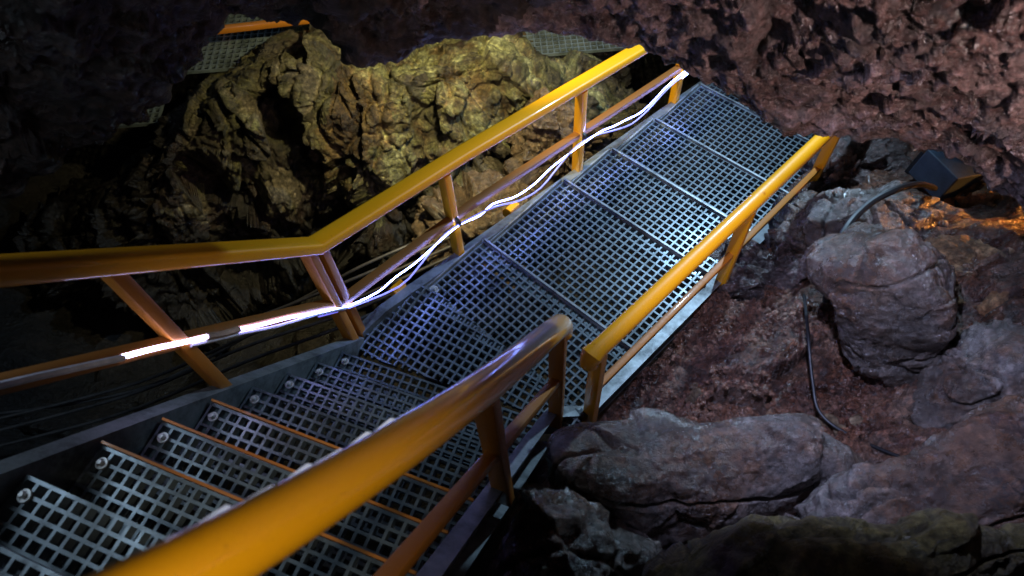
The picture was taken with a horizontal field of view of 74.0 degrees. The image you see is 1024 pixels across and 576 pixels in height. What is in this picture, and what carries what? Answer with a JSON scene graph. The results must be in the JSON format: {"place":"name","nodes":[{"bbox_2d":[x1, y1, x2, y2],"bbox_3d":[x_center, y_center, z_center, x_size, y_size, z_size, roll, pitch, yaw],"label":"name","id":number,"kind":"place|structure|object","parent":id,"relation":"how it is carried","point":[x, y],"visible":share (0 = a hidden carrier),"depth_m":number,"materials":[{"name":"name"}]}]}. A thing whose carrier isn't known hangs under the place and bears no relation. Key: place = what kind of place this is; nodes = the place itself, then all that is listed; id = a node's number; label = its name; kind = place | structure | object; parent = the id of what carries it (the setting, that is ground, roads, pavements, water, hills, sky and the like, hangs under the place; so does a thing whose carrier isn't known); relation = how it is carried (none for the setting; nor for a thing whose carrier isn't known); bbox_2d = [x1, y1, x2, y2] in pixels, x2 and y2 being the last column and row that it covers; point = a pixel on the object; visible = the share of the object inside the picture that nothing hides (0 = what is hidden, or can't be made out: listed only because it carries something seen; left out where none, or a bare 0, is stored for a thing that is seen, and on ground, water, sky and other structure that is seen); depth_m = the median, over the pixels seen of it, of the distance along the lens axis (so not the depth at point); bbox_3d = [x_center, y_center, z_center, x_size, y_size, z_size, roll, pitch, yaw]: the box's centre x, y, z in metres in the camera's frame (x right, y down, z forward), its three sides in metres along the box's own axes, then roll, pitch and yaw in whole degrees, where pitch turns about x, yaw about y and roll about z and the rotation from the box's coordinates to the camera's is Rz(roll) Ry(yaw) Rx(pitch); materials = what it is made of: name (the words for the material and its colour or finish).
{"place":"outdoors","nodes":[
{"label":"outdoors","id":0,"kind":"place"},
{"bbox_2d":[293,229,447,301],"bbox_3d":[-2.002,0.185,4.755,3.357,0.496,0.226,-17,58,-8],"label":"cable","id":1,"kind":"object","parent":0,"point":[368,263],"visible":0.23,"depth_m":4.67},
{"bbox_2d":[0,0,1023,228],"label":"cave ceiling","id":2,"kind":"structure","parent":0,"point":[82,77],"depth_m":2.23,"materials":[{"name":"brown stone"}]},
{"bbox_2d":[0,13,1023,575],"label":"ground","id":3,"kind":"structure","parent":0,"point":[74,321],"depth_m":5.75,"materials":[{"name":"brown stone"}]},
{"bbox_2d":[0,23,651,365],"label":"rock face","id":4,"kind":"object","parent":3,"relation":"on","point":[300,131],"visible":0.47,"depth_m":5.51},
{"bbox_2d":[121,13,300,127],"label":"grating walkway","id":5,"kind":"structure","parent":4,"relation":"on","point":[258,25],"depth_m":5.86,"materials":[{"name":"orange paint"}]},
{"bbox_2d":[418,170,544,297],"bbox_3d":[-0.246,-0.347,5.221,1.015,1.074,0.884,-5,58,0],"label":"boulder","id":6,"kind":"object","parent":4,"relation":"on","point":[471,230],"visible":0.27,"depth_m":5.00,"materials":[{"name":"brown stone"}]},
{"bbox_2d":[532,33,629,55],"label":"grating walkway","id":7,"kind":"structure","parent":4,"relation":"attached to","point":[569,48],"depth_m":6.07,"materials":[{"name":"grey metal"}]},
{"bbox_2d":[497,84,613,224],"bbox_3d":[0.263,-1.101,5.697,1.000,1.624,0.969,-31,61,-16],"label":"rock face","id":8,"kind":"object","parent":3,"relation":"on","point":[543,133],"visible":0.34,"depth_m":5.32},
{"bbox_2d":[493,487,668,575],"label":"boulder","id":9,"kind":"object","parent":3,"relation":"on","point":[555,531],"visible":0.88,"depth_m":2.33,"materials":[{"name":"grey stone"}]},
{"bbox_2d":[358,81,812,433],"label":"grating walkway","id":10,"kind":"structure","parent":3,"relation":"on","point":[713,111],"depth_m":3.90,"materials":[{"name":"metal"}]},
{"bbox_2d":[0,312,370,447],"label":"cable","id":11,"kind":"object","parent":10,"relation":"hanging from","point":[174,392],"visible":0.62,"depth_m":4.23,"materials":[{"name":"black rubber"}]},
{"bbox_2d":[0,284,408,431],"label":"cable","id":12,"kind":"object","parent":10,"relation":"hanging from","point":[189,370],"visible":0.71,"depth_m":4.31,"materials":[{"name":"black rubber"}]},
{"bbox_2d":[0,255,448,419],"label":"cable","id":13,"kind":"object","parent":10,"relation":"hanging from","point":[185,363],"visible":0.62,"depth_m":4.45,"materials":[{"name":"black rubber"}]},
{"bbox_2d":[0,245,450,414],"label":"cable","id":14,"kind":"object","parent":10,"relation":"hanging from","point":[215,353],"visible":0.48,"depth_m":4.56,"materials":[{"name":"black rubber"}]},
{"bbox_2d":[0,336,556,575],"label":"metal staircase","id":15,"kind":"structure","parent":10,"relation":"on","point":[57,478],"depth_m":2.06,"materials":[{"name":"grey metal"}]},
{"bbox_2d":[86,314,572,575],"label":"handrail","id":16,"kind":"object","parent":15,"relation":"attached to","point":[260,533],"visible":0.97,"depth_m":1.05,"materials":[{"name":"yellow metal"}]},
{"bbox_2d":[171,407,415,535],"bbox_3d":[-0.273,0.263,1.060,0.036,0.605,0.503,22,61,16],"label":"light strip","id":17,"kind":"object","parent":16,"relation":"attached to","point":[225,507],"visible":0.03,"depth_m":0.99,"materials":[{"name":"white plastic"}]},
{"bbox_2d":[0,45,682,395],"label":"handrail","id":18,"kind":"object","parent":10,"relation":"attached to","point":[114,268],"visible":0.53,"depth_m":2.81,"materials":[{"name":"yellow metal"}]},
{"bbox_2d":[0,73,684,389],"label":"light strip","id":19,"kind":"object","parent":18,"relation":"attached to","point":[210,337],"visible":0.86,"depth_m":2.46,"materials":[{"name":"white plastic"}]},
{"bbox_2d":[265,236,449,312],"bbox_3d":[-1.997,0.256,4.649,3.357,0.480,0.234,-17,58,-8],"label":"cable","id":20,"kind":"object","parent":10,"relation":"hanging from","point":[348,280],"visible":0.3,"depth_m":4.61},
{"bbox_2d":[579,137,837,421],"bbox_3d":[1.912,-0.840,4.063,0.094,1.468,4.736,37,66,23],"label":"handrail","id":21,"kind":"object","parent":10,"relation":"attached to","point":[736,223],"visible":0.67,"depth_m":3.13,"materials":[{"name":"yellow metal"}]},
{"bbox_2d":[681,402,690,409],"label":"loose stone","id":22,"kind":"object","parent":3,"relation":"on","point":[686,405],"visible":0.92,"depth_m":3.40,"materials":[{"name":"stone"}]},
{"bbox_2d":[688,389,698,394],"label":"loose stone","id":23,"kind":"object","parent":3,"relation":"on","point":[690,391],"visible":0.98,"depth_m":3.46,"materials":[{"name":"stone"}]},
{"bbox_2d":[547,405,864,541],"bbox_3d":[0.801,0.816,2.853,1.295,0.791,0.569,-5,58,0],"label":"boulder","id":24,"kind":"object","parent":3,"relation":"on","point":[654,473],"visible":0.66,"depth_m":2.58,"materials":[{"name":"grey stone"}]},
{"bbox_2d":[715,414,727,420],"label":"loose stone","id":25,"kind":"object","parent":3,"relation":"on","point":[722,417],"visible":0.17,"depth_m":3.16,"materials":[{"name":"brown stone"}]},
{"bbox_2d":[704,223,803,289],"bbox_3d":[1.512,-0.084,4.004,0.822,0.536,0.616,-19,59,-9],"label":"boulder","id":26,"kind":"object","parent":3,"relation":"on","point":[760,264],"visible":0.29,"depth_m":3.79,"materials":[{"name":"grey stone"}]},
{"bbox_2d":[758,384,769,395],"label":"loose stone","id":27,"kind":"object","parent":3,"relation":"on","point":[763,390],"visible":1,"depth_m":3.16,"materials":[{"name":"stone"}]},
{"bbox_2d":[768,300,776,309],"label":"loose stone","id":28,"kind":"object","parent":3,"relation":"on","point":[772,304],"visible":1,"depth_m":3.61,"materials":[{"name":"stone"}]},
{"bbox_2d":[603,184,965,446],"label":"gravel","id":29,"kind":"structure","parent":3,"relation":"on","point":[859,407],"depth_m":3.48,"materials":[{"name":"gravel"}]},
{"bbox_2d":[686,394,698,404],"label":"loose stone","id":30,"kind":"object","parent":29,"relation":"on","point":[691,398],"visible":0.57,"depth_m":3.41,"materials":[{"name":"stone"}]},
{"bbox_2d":[799,343,806,349],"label":"loose stone","id":31,"kind":"object","parent":3,"relation":"on","point":[803,345],"visible":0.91,"depth_m":3.40,"materials":[{"name":"grey stone"}]},
{"bbox_2d":[798,374,815,389],"bbox_3d":[1.402,0.443,3.208,0.109,0.078,0.075,-28,61,-14],"label":"loose stone","id":32,"kind":"object","parent":3,"relation":"on","point":[804,382],"visible":0.74,"depth_m":3.18,"materials":[{"name":"stone"}]},
{"bbox_2d":[818,413,838,433],"bbox_3d":[1.417,0.606,3.042,0.091,0.076,0.090,-5,58,0],"label":"loose stone","id":33,"kind":"object","parent":3,"relation":"on","point":[833,419],"visible":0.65,"depth_m":3.02,"materials":[{"name":"stone"}]},
{"bbox_2d":[640,511,1023,575],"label":"boulder","id":34,"kind":"object","parent":3,"relation":"on","point":[782,543],"visible":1,"depth_m":1.92,"materials":[{"name":"grey stone"}]},
{"bbox_2d":[802,294,897,456],"bbox_3d":[1.463,0.396,3.022,0.262,0.463,1.116,-9,58,-3],"label":"cable","id":35,"kind":"object","parent":3,"relation":"on","point":[844,432],"visible":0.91,"depth_m":3.04,"materials":[{"name":"black rubber"}]},
{"bbox_2d":[849,413,854,419],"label":"loose stone","id":36,"kind":"object","parent":3,"relation":"on","point":[852,415],"visible":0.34,"depth_m":3.05,"materials":[{"name":"stone"}]},
{"bbox_2d":[850,419,858,427],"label":"loose stone","id":37,"kind":"object","parent":3,"relation":"on","point":[854,423],"visible":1,"depth_m":3.01,"materials":[{"name":"stone"}]},
{"bbox_2d":[791,137,924,189],"bbox_3d":[2.241,-0.687,4.340,0.784,0.710,0.602,10,59,9],"label":"boulder","id":38,"kind":"object","parent":3,"relation":"on","point":[861,162],"visible":0.35,"depth_m":4.09,"materials":[{"name":"grey stone"}]},
{"bbox_2d":[773,183,952,262],"bbox_3d":[2.086,-0.176,3.819,1.241,0.857,0.834,13,59,11],"label":"boulder","id":39,"kind":"object","parent":3,"relation":"on","point":[805,218],"visible":0.38,"depth_m":3.61,"materials":[{"name":"grey stone"}]},
{"bbox_2d":[822,181,937,302],"bbox_3d":[1.864,-0.345,3.453,1.100,0.310,0.183,-39,64,-20],"label":"cable","id":40,"kind":"object","parent":39,"relation":"on","point":[858,213],"visible":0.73,"depth_m":3.35,"materials":[{"name":"black rubber"}]},
{"bbox_2d":[800,221,959,386],"bbox_3d":[1.700,0.040,3.086,0.604,0.771,0.741,-31,61,-16],"label":"boulder","id":41,"kind":"object","parent":3,"relation":"on","point":[891,295],"visible":0.98,"depth_m":2.86,"materials":[{"name":"grey stone"}]},
{"bbox_2d":[788,393,1023,575],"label":"boulder","id":42,"kind":"object","parent":3,"relation":"on","point":[972,469],"visible":0.57,"depth_m":2.28,"materials":[{"name":"grey stone"}]},
{"bbox_2d":[903,149,985,193],"bbox_3d":[2.441,-0.628,3.876,0.220,0.295,0.365,-20,59,-10],"label":"floodlight","id":43,"kind":"object","parent":3,"relation":"on","point":[945,174],"visible":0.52,"depth_m":3.76,"materials":[{"name":"black metal"}]},
{"bbox_2d":[905,323,1023,430],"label":"boulder","id":44,"kind":"object","parent":3,"relation":"on","point":[972,370],"visible":0.63,"depth_m":2.78,"materials":[{"name":"grey stone"}]},
{"bbox_2d":[929,208,1023,289],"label":"boulder","id":45,"kind":"object","parent":3,"relation":"on","point":[951,250],"visible":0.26,"depth_m":3.27,"materials":[{"name":"brown stone"}]},
{"bbox_2d":[979,176,991,187],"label":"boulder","id":46,"kind":"object","parent":3,"relation":"on","point":[987,179],"depth_m":3.76,"materials":[{"name":"stone"}]}
]}

